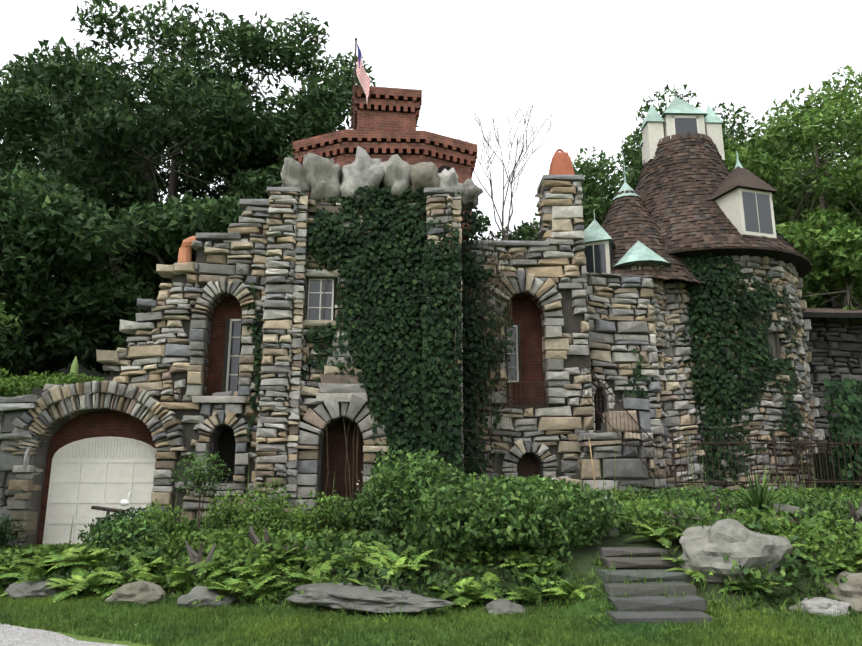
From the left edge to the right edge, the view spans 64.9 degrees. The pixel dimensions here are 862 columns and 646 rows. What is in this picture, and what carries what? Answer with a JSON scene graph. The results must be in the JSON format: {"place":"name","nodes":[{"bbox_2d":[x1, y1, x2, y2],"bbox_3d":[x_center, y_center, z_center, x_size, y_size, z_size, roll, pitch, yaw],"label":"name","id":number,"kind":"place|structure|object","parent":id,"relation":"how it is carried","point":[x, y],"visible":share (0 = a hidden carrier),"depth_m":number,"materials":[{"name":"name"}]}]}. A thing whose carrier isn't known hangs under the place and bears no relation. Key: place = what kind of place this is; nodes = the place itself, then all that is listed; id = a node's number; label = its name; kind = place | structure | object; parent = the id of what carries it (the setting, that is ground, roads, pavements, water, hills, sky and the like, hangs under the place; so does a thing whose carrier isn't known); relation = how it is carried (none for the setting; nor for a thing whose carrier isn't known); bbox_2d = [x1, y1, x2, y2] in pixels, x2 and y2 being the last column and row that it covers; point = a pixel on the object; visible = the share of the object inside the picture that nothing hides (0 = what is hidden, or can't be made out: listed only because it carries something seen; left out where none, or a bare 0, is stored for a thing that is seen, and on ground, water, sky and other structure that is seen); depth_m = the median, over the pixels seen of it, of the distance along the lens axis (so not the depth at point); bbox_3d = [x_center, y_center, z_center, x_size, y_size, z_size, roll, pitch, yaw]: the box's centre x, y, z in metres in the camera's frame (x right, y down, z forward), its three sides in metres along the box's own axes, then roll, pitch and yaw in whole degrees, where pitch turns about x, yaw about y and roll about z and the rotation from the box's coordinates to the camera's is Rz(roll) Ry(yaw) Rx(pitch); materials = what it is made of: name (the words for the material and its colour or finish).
{"place":"outdoors","nodes":[
{"label":"outdoors","id":0,"kind":"place"},
{"bbox_2d":[0,514,861,645],"bbox_3d":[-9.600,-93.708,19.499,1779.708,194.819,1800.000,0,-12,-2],"label":"ground","id":1,"kind":"structure","parent":0,"point":[582,557],"depth_m":8.42,"materials":[{"name":"green plant"}]},
{"bbox_2d":[0,623,127,645],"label":"gravel drive","id":2,"kind":"structure","parent":1,"relation":"on","point":[11,635],"depth_m":6.70,"materials":[{"name":"grey gravel"}]},
{"bbox_2d":[4,278,146,378],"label":"understorey vegetation","id":3,"kind":"object","parent":1,"relation":"on","point":[65,371],"depth_m":43.48,"materials":[{"name":"green plant"}]},
{"bbox_2d":[0,0,861,387],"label":"tree","id":4,"kind":"object","parent":1,"relation":"on","point":[48,172],"depth_m":26.63,"materials":[{"name":"green plant"}]},
{"bbox_2d":[0,367,861,634],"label":"garden plants","id":5,"kind":"object","parent":1,"relation":"on","point":[468,516],"visible":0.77,"depth_m":9.50,"materials":[{"name":"green plant"}]},
{"bbox_2d":[0,543,861,645],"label":"lawn grass","id":6,"kind":"structure","parent":1,"relation":"on","point":[45,608],"depth_m":7.12,"materials":[{"name":"green plant"}]},
{"bbox_2d":[0,175,861,546],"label":"stone house","id":7,"kind":"structure","parent":1,"relation":"on","point":[154,405],"depth_m":15.52,"materials":[{"name":"grey stone"}]},
{"bbox_2d":[177,149,574,262],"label":"chimney pots","id":8,"kind":"object","parent":7,"relation":"on","point":[561,163],"visible":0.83,"depth_m":17.15,"materials":[{"name":"ceramic"}]},
{"bbox_2d":[280,146,482,211],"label":"boulders","id":9,"kind":"object","parent":7,"relation":"on","point":[318,178],"visible":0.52,"depth_m":15.76,"materials":[{"name":"grey stone"}]},
{"bbox_2d":[292,85,477,239],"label":"brick tower","id":10,"kind":"structure","parent":7,"relation":"on","point":[386,121],"depth_m":17.38,"materials":[{"name":"red brick"}]},
{"bbox_2d":[353,38,369,128],"bbox_3d":[-1.788,-6.118,17.457,0.421,2.770,0.104,0,-12,-2],"label":"flag","id":11,"kind":"object","parent":10,"relation":"on","point":[363,78],"visible":1,"depth_m":17.51,"materials":[{"name":"fabric"}]},
{"bbox_2d":[245,185,861,508],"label":"ivy","id":12,"kind":"object","parent":7,"relation":"attached to","point":[421,404],"visible":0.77,"depth_m":15.32,"materials":[{"name":"green plant"}]},
{"bbox_2d":[505,363,861,487],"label":"iron railings","id":13,"kind":"object","parent":7,"relation":"on","point":[828,481],"visible":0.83,"depth_m":14.07,"materials":[{"name":"brown metal"}]},
{"bbox_2d":[584,76,861,317],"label":"shingle roofs","id":14,"kind":"structure","parent":7,"relation":"on","point":[690,195],"depth_m":18.60,"materials":[{"name":"brown wood"}]},
{"bbox_2d":[5,495,861,624],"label":"steps and boulders","id":15,"kind":"structure","parent":1,"relation":"on","point":[708,548],"depth_m":8.20,"materials":[{"name":"stone"}]},
{"bbox_2d":[0,0,861,266],"label":"sky","id":16,"kind":"structure","parent":0,"point":[591,65],"materials":[{"name":"white"}]},
{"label":"bank ground","id":17,"kind":"structure","parent":0,"visible":0},
{"bbox_2d":[70,356,78,377],"bbox_3d":[-11.419,2.371,21.517,0.259,2.650,0.259,-9,-15,35],"label":"patio umbrella","id":18,"kind":"object","parent":17,"relation":"on","point":[74,369],"visible":0.42,"depth_m":21.66,"materials":[{"name":"fabric"}]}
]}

